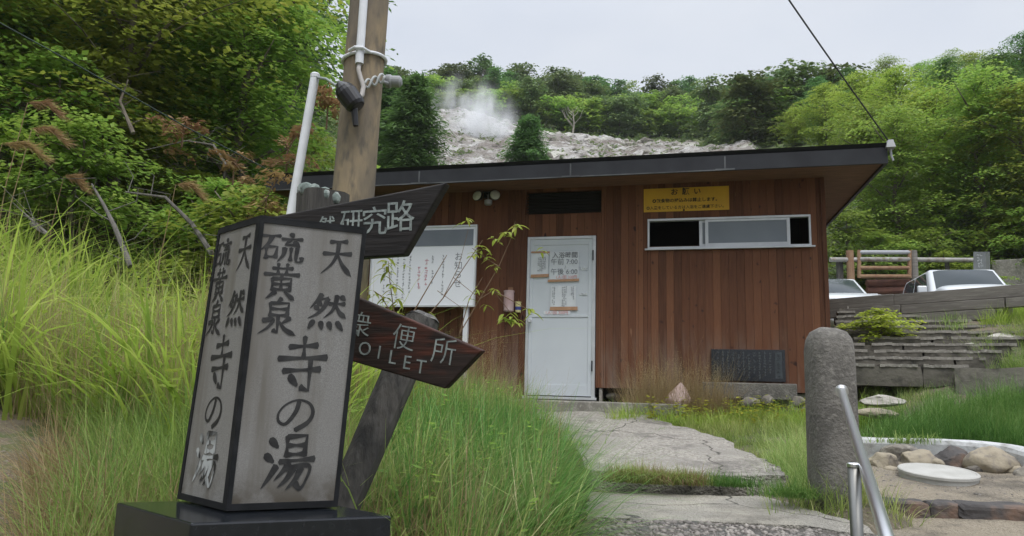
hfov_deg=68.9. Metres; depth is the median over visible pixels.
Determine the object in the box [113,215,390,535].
sign
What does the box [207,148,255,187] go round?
dead spray
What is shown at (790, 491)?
grass
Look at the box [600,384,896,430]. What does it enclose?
short grass
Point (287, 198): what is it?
shrub
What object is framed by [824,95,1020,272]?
broadleaf tree
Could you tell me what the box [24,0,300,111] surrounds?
broadleaf tree
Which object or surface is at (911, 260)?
rusty gate
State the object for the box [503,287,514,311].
donation can
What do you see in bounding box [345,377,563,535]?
weeds
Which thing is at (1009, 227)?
shrub
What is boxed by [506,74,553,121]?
hillside tree
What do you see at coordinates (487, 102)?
hillside tree
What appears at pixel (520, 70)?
hillside tree
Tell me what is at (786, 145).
undergrowth
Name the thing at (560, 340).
door
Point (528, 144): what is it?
conifer tree
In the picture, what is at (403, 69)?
hillside tree
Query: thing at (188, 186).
plume grass
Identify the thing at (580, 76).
hillside tree
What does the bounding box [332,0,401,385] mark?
utility pole
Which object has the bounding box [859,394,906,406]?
rock
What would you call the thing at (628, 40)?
sky
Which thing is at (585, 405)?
door step
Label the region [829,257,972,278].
pipe fence
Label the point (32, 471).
dry grass
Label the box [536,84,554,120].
hillside tree
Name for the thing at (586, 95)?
hillside tree
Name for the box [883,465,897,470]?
cobble
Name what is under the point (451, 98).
hillside tree
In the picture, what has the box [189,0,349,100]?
broadleaf tree
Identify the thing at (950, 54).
broadleaf tree
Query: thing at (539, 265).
paper notice
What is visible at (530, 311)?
long leaved shrub
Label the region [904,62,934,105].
dark tree
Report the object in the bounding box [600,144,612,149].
ash rock
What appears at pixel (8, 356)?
reed grass
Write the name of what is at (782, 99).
hillside tree
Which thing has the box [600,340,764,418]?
dry grass
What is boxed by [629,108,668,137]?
hillside tree
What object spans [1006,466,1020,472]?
cobble
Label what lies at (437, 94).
hillside tree
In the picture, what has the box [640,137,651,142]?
ash rock
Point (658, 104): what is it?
hillside tree
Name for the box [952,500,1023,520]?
edging stone
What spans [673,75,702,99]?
hillside tree
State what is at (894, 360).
stone steps
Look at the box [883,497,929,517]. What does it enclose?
edging stone
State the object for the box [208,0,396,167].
airy tree
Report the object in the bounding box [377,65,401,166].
conifer tree
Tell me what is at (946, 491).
gravel
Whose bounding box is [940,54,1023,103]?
broadleaf tree
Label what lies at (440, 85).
hillside tree
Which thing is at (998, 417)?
thick grass
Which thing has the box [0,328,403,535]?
short grass
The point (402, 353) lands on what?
toilet signpost
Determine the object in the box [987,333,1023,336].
rock
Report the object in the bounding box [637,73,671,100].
hillside tree
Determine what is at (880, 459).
boulder
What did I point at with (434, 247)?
notice board
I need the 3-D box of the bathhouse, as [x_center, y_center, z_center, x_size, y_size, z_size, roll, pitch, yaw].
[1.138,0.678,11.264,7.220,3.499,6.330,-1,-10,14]
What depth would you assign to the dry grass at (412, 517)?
2.95 m
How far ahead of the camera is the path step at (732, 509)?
4.04 m
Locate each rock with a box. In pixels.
[549,136,558,140]
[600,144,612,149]
[606,393,619,400]
[621,142,632,145]
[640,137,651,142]
[666,383,690,404]
[739,397,760,408]
[761,394,773,405]
[792,396,804,407]
[858,408,898,418]
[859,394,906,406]
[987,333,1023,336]
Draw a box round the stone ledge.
[954,367,1023,396]
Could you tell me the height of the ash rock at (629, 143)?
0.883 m
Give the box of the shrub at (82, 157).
[0,103,186,285]
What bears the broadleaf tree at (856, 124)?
on the ground at (16, 427)
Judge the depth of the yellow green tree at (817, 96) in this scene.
34.72 m
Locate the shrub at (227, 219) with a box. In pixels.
[104,184,286,301]
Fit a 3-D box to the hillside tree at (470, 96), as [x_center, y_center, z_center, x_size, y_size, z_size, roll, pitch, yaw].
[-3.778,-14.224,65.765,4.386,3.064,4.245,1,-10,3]
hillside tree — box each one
[297,71,339,119]
[384,66,415,77]
[385,65,411,78]
[424,73,459,109]
[427,64,452,75]
[431,88,442,113]
[434,62,475,91]
[438,91,470,109]
[440,78,474,106]
[445,86,493,110]
[459,65,479,80]
[462,53,497,82]
[463,75,498,108]
[469,89,506,116]
[478,66,513,110]
[490,80,532,117]
[493,91,516,119]
[498,70,523,88]
[498,87,537,121]
[503,61,540,84]
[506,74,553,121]
[523,102,555,126]
[531,76,547,93]
[534,95,578,129]
[536,66,579,90]
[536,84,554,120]
[537,69,583,115]
[553,92,589,129]
[559,96,613,134]
[567,79,593,95]
[568,70,586,80]
[569,89,592,106]
[578,80,612,95]
[581,94,622,132]
[582,75,618,97]
[596,95,644,136]
[607,78,635,97]
[609,95,648,125]
[617,80,643,93]
[617,91,650,135]
[625,89,666,127]
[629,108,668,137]
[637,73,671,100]
[641,99,677,127]
[648,112,674,135]
[654,85,689,124]
[654,103,700,137]
[659,86,690,97]
[660,93,705,119]
[667,79,683,86]
[669,103,706,135]
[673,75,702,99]
[677,73,729,143]
[700,99,758,145]
[702,97,746,143]
[709,69,790,146]
[734,87,814,143]
[764,58,830,139]
[807,62,873,119]
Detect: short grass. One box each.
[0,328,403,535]
[547,420,610,477]
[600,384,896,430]
[661,403,825,503]
[753,464,945,528]
[859,378,937,432]
[952,314,1023,368]
[975,300,1023,328]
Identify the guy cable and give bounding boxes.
[0,22,274,173]
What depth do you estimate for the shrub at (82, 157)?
9.51 m
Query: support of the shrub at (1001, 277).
on the ground at (16, 427)
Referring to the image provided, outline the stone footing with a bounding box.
[703,382,796,400]
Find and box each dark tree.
[0,0,275,164]
[114,0,347,172]
[786,75,849,141]
[831,66,872,128]
[901,54,993,139]
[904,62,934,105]
[933,46,1023,189]
[980,30,1023,91]
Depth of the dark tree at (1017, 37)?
26.23 m
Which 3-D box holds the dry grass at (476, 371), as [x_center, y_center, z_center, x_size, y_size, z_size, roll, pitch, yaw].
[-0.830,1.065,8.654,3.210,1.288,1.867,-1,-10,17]
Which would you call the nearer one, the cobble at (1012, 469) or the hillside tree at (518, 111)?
the cobble at (1012, 469)
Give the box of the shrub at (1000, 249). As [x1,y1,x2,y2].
[969,207,1023,264]
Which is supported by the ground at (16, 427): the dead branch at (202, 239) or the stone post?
the stone post
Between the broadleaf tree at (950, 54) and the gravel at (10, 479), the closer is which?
the gravel at (10, 479)
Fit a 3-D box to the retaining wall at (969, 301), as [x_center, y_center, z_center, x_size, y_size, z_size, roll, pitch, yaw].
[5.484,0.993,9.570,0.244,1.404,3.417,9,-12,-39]
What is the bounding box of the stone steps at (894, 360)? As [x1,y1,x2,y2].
[833,306,1023,387]
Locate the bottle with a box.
[515,301,520,312]
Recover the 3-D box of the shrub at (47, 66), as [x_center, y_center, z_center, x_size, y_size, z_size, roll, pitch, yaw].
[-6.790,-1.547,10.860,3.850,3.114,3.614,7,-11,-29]
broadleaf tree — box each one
[0,0,82,120]
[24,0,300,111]
[72,0,393,247]
[137,10,327,228]
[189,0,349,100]
[290,10,347,111]
[799,93,925,231]
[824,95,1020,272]
[859,53,913,110]
[896,54,1023,250]
[899,58,967,108]
[933,47,983,87]
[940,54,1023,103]
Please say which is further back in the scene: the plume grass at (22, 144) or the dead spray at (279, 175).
the dead spray at (279, 175)
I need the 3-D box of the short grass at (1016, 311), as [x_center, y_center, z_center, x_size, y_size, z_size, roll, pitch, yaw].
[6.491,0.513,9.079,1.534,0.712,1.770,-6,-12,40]
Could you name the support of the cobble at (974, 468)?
on the sand terrace
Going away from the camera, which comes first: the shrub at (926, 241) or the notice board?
the notice board
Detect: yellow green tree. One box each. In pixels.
[0,0,102,90]
[0,0,346,237]
[265,130,336,203]
[767,106,817,145]
[786,82,850,145]
[813,69,904,145]
[838,63,941,150]
[852,83,1003,216]
[894,81,1023,246]
[936,48,1002,97]
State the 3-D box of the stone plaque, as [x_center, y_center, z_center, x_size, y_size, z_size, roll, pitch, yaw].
[2.587,1.068,8.190,0.775,0.345,0.034,-1,-10,14]
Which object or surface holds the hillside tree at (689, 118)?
on the ground at (16, 427)
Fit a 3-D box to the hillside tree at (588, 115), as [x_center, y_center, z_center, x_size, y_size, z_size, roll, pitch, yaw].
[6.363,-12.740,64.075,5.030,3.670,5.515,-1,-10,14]
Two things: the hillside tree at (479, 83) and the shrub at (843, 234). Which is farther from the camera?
the hillside tree at (479, 83)
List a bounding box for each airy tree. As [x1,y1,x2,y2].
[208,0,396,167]
[248,0,397,138]
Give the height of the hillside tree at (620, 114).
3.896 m
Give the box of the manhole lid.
[897,463,980,486]
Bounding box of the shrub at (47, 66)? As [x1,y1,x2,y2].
[0,34,187,242]
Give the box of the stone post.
[804,327,862,509]
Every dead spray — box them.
[145,112,209,167]
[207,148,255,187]
[243,167,292,219]
[255,123,319,172]
[315,83,339,129]
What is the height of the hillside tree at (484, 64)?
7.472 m
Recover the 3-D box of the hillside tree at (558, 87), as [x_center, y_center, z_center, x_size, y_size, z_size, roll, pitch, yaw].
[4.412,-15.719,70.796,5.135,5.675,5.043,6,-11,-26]
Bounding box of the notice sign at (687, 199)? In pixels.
[644,186,728,211]
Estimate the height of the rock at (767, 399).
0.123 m
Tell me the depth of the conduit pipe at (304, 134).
6.22 m
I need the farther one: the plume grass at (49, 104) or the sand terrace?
the plume grass at (49, 104)
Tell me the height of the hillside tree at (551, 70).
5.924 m
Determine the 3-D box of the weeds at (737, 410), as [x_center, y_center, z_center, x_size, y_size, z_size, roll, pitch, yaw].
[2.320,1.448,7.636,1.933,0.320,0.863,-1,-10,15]
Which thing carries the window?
in the bathhouse
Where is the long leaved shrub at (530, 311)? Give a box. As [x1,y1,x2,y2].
[456,217,546,332]
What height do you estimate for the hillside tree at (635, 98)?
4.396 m
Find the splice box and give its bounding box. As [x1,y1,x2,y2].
[317,76,363,126]
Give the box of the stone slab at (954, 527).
[893,517,1023,535]
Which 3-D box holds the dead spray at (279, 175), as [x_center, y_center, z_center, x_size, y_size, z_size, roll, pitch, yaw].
[-2.946,-0.821,9.042,0.720,0.740,0.600,9,-12,-39]
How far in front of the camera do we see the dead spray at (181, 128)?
9.59 m
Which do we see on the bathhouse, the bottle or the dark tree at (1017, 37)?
the bottle
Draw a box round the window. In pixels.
[645,214,815,249]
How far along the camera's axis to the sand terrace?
4.76 m
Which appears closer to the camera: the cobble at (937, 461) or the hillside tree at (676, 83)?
the cobble at (937, 461)
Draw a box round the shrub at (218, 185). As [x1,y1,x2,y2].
[85,174,272,305]
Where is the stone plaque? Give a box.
[711,349,785,381]
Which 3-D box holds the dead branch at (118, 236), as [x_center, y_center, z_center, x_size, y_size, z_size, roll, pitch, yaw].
[-4.435,-0.486,8.180,1.422,1.040,0.244,-1,-10,16]
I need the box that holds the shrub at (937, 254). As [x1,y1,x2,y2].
[918,249,972,271]
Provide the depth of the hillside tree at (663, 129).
65.67 m
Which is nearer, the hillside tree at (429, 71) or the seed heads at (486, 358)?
the seed heads at (486, 358)
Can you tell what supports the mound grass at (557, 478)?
on the ground at (16, 427)
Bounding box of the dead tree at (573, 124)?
[562,108,582,132]
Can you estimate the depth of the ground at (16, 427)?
9.74 m
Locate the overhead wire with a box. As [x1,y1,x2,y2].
[788,0,887,140]
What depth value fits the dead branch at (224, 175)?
9.72 m
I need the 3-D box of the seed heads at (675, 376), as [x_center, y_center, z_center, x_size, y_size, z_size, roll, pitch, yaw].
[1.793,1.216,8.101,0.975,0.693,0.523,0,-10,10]
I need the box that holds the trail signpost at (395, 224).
[275,182,449,259]
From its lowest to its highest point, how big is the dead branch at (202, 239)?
1.218 m
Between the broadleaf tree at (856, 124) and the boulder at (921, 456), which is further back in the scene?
the broadleaf tree at (856, 124)
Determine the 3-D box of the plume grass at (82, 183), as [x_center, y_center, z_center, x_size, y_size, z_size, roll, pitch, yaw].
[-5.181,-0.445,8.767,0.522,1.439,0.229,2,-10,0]
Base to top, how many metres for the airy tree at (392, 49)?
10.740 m
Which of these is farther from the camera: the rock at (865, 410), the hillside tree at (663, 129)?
the hillside tree at (663, 129)
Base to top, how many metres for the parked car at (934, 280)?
1.515 m
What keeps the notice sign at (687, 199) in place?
attached to the bathhouse
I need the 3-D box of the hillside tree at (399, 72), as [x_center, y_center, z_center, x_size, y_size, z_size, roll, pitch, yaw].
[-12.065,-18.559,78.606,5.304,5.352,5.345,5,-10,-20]
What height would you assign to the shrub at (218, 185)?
2.465 m
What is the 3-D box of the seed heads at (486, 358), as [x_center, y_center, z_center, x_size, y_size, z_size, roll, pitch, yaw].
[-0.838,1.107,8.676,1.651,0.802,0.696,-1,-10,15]
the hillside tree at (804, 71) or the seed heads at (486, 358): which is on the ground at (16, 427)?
the hillside tree at (804, 71)
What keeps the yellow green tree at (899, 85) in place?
on the ground at (16, 427)
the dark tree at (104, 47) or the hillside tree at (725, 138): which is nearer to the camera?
the dark tree at (104, 47)
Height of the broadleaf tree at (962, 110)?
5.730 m
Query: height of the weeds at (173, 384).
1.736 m
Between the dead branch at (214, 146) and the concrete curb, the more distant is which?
the dead branch at (214, 146)
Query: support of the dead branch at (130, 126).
on the shrub at (47, 66)
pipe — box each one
[286,72,319,213]
[865,279,910,286]
[865,286,904,294]
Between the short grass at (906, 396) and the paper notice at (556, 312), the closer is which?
the short grass at (906, 396)
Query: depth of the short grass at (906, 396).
7.55 m
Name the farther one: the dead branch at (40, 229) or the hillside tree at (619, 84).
the hillside tree at (619, 84)
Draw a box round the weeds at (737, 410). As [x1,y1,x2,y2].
[644,394,805,424]
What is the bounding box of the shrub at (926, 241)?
[895,226,995,274]
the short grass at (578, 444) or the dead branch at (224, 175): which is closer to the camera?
the short grass at (578, 444)
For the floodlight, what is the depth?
9.19 m
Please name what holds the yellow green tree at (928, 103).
on the ground at (16, 427)
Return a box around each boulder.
[869,452,898,467]
[879,444,917,460]
[900,449,936,463]
[934,445,967,467]
[962,446,1021,473]
[1012,466,1023,476]
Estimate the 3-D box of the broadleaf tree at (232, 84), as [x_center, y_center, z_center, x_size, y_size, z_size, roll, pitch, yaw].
[-5.220,-2.433,13.768,3.749,4.775,3.812,9,-12,-39]
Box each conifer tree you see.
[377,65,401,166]
[377,70,456,167]
[497,113,555,161]
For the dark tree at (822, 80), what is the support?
on the ground at (16, 427)
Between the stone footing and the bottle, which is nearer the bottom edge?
the stone footing
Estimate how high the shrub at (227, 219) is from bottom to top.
2.905 m
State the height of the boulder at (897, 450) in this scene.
0.196 m
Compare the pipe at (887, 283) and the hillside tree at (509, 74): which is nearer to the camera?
the pipe at (887, 283)
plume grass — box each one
[0,98,70,218]
[0,137,54,166]
[1,123,79,254]
[43,172,96,276]
[154,179,212,303]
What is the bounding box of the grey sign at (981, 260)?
[973,252,989,269]
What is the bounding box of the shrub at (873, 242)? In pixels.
[828,232,940,289]
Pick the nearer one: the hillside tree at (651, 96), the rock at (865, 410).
the rock at (865, 410)
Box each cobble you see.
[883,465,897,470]
[932,458,944,464]
[965,465,982,471]
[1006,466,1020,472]
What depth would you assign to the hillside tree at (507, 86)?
70.61 m
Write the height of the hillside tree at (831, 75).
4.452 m
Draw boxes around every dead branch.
[2,179,73,235]
[60,178,150,268]
[104,71,157,134]
[124,161,225,257]
[144,122,231,171]
[207,137,258,178]
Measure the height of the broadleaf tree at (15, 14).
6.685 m
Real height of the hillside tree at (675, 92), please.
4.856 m
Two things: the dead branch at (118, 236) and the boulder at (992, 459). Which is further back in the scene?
the dead branch at (118, 236)
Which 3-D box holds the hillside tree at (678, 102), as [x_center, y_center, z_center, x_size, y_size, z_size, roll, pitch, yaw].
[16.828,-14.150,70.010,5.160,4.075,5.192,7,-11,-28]
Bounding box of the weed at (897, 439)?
[867,426,951,444]
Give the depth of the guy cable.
8.44 m
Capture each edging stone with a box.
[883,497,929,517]
[923,499,959,518]
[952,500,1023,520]
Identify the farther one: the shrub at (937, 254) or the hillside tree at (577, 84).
the hillside tree at (577, 84)
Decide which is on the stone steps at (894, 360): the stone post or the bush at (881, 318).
the bush at (881, 318)
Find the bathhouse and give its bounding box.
[266,139,895,414]
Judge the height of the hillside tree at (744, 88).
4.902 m
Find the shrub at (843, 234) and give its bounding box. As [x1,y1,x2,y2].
[826,207,901,288]
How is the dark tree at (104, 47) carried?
on the ground at (16, 427)
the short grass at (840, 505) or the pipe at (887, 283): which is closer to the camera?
the short grass at (840, 505)
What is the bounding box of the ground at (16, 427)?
[0,3,1023,535]
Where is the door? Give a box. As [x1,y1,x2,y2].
[522,235,596,399]
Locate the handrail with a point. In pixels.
(862, 468)
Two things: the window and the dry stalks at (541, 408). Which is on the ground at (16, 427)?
the dry stalks at (541, 408)
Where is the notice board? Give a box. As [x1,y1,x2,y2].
[369,224,477,383]
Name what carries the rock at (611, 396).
on the ground at (16, 427)
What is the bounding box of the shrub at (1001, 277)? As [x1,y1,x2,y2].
[998,275,1019,284]
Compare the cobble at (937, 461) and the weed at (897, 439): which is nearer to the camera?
the cobble at (937, 461)
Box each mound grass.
[345,362,727,535]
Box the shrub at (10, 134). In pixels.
[0,77,78,196]
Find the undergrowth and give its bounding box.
[262,53,1023,289]
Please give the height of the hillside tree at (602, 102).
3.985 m
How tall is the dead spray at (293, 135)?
0.638 m
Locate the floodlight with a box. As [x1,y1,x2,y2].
[473,190,499,205]
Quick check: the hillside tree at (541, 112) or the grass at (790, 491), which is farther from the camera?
the hillside tree at (541, 112)
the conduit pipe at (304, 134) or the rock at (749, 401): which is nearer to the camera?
the conduit pipe at (304, 134)
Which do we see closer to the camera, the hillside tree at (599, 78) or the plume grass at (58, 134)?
the plume grass at (58, 134)
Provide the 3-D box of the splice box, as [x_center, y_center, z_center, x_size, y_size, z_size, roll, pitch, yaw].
[-1.459,-1.385,6.048,0.645,0.573,0.204,-5,-12,34]
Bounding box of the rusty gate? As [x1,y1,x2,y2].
[846,250,918,279]
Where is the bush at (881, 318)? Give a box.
[833,307,925,342]
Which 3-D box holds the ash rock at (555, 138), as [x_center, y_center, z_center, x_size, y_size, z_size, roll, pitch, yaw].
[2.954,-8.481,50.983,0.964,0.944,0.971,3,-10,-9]
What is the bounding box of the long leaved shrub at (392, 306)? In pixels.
[367,258,431,314]
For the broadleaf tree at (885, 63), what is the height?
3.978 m
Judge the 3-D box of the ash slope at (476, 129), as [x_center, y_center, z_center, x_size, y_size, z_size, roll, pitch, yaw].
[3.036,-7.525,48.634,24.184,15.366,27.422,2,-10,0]
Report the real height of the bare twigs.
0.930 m
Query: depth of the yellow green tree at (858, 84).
30.56 m
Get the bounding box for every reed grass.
[0,158,584,464]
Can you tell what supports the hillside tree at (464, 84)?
on the ground at (16, 427)
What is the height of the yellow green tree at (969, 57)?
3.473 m
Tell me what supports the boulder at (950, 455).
on the sand terrace
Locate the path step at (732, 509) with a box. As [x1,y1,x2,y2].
[584,492,873,535]
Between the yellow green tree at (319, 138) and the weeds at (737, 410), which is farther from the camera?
the yellow green tree at (319, 138)
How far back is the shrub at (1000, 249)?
18.24 m
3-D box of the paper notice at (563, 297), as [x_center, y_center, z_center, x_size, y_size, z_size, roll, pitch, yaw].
[0.613,0.355,8.835,0.334,0.295,0.009,-1,-10,14]
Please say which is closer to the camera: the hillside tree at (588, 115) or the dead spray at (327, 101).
the dead spray at (327, 101)
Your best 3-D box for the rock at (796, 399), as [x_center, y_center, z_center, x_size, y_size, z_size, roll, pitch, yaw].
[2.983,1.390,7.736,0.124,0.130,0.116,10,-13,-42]
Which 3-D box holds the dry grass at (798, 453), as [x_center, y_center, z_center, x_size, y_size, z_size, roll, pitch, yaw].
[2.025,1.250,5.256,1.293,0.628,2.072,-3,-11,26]
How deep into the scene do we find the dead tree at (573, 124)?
61.33 m
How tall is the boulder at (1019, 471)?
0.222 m
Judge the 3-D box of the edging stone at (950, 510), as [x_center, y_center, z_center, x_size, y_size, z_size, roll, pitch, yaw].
[2.498,1.423,4.336,0.196,0.154,0.164,0,-10,11]
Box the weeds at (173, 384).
[0,241,360,451]
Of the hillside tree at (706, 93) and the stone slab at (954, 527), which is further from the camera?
the hillside tree at (706, 93)
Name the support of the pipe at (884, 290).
on the rusty gate
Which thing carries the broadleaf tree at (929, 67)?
on the ground at (16, 427)
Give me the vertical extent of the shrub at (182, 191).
2.092 m
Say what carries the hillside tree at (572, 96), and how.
on the ground at (16, 427)
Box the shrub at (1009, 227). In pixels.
[954,207,1023,266]
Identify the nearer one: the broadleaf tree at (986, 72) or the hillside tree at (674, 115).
the broadleaf tree at (986, 72)
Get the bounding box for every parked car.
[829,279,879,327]
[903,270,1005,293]
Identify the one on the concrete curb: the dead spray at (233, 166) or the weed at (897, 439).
the weed at (897, 439)
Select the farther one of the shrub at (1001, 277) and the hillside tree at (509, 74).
the hillside tree at (509, 74)
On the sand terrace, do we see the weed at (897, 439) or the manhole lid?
the manhole lid
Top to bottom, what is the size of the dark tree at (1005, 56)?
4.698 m
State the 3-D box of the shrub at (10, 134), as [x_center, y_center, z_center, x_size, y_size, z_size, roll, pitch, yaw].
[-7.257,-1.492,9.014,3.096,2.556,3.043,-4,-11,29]
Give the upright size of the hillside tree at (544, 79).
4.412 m
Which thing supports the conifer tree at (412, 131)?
on the ground at (16, 427)
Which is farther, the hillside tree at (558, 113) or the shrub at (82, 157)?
the hillside tree at (558, 113)
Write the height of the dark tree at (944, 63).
4.051 m
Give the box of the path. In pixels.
[537,411,787,495]
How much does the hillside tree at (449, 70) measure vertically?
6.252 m
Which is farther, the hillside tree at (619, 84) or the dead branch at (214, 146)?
the hillside tree at (619, 84)
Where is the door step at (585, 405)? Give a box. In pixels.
[503,399,684,422]
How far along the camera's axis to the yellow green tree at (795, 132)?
38.27 m
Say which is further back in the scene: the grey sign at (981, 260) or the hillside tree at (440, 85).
the hillside tree at (440, 85)
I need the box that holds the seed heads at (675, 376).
[634,357,722,402]
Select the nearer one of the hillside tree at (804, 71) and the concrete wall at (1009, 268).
the concrete wall at (1009, 268)
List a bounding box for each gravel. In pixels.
[0,451,35,534]
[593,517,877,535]
[875,470,1023,502]
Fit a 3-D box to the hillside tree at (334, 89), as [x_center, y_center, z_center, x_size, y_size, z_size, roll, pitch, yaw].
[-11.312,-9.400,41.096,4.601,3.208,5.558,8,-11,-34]
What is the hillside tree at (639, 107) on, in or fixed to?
on the ground at (16, 427)
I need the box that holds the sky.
[310,0,1023,102]
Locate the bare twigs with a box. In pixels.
[414,232,482,313]
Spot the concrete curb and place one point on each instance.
(872, 448)
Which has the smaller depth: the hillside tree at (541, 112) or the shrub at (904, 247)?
the shrub at (904, 247)
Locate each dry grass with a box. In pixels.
[0,381,182,535]
[343,416,670,535]
[375,311,535,398]
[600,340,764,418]
[733,409,888,492]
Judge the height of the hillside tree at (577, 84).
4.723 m
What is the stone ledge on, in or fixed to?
on the ground at (16, 427)
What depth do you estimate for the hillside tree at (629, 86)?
89.57 m
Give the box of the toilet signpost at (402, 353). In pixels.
[338,297,484,509]
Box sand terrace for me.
[862,461,1023,502]
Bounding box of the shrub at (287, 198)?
[176,177,288,249]
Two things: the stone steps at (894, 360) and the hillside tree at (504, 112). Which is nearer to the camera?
the stone steps at (894, 360)
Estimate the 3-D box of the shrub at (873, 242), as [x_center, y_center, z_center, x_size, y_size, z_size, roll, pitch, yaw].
[9.093,0.174,18.389,2.888,2.336,2.711,0,-10,7]
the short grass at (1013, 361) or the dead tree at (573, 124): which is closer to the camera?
the short grass at (1013, 361)
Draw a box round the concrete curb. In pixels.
[862,437,1023,465]
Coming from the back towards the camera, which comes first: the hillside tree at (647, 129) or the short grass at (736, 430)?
the hillside tree at (647, 129)
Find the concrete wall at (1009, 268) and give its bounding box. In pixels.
[991,259,1023,284]
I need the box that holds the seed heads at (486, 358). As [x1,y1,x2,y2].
[375,333,507,382]
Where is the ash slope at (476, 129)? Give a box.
[426,107,761,164]
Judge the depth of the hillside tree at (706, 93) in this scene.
58.29 m
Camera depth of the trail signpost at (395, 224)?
2.69 m
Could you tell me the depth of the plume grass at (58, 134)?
8.32 m
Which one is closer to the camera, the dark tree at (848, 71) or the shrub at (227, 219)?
the shrub at (227, 219)
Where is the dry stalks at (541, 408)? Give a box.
[345,338,632,535]
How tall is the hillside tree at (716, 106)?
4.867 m
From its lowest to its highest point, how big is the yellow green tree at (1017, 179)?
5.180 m
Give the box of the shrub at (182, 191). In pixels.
[107,165,241,275]
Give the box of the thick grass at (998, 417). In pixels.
[859,368,1023,445]
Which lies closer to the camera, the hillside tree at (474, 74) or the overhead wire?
the overhead wire
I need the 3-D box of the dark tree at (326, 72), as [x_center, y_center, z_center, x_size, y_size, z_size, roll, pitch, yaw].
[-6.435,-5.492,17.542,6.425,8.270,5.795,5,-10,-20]
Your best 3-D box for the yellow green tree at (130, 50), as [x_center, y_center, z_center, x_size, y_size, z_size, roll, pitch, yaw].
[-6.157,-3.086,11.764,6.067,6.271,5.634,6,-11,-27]
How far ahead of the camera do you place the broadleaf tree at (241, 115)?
13.22 m
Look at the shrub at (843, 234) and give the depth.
19.24 m
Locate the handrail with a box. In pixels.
[835,384,894,535]
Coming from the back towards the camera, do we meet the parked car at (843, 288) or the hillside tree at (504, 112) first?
the hillside tree at (504, 112)
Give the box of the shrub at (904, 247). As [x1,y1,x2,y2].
[861,239,937,288]
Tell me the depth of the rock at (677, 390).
7.89 m
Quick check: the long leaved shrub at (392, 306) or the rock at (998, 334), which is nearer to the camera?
the long leaved shrub at (392, 306)
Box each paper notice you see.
[530,251,549,277]
[544,311,569,314]
[548,251,578,281]
[550,286,577,309]
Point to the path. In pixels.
(694, 447)
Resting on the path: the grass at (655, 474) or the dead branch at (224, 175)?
the grass at (655, 474)
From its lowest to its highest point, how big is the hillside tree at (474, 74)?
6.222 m
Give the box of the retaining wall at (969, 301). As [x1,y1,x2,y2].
[829,284,1023,325]

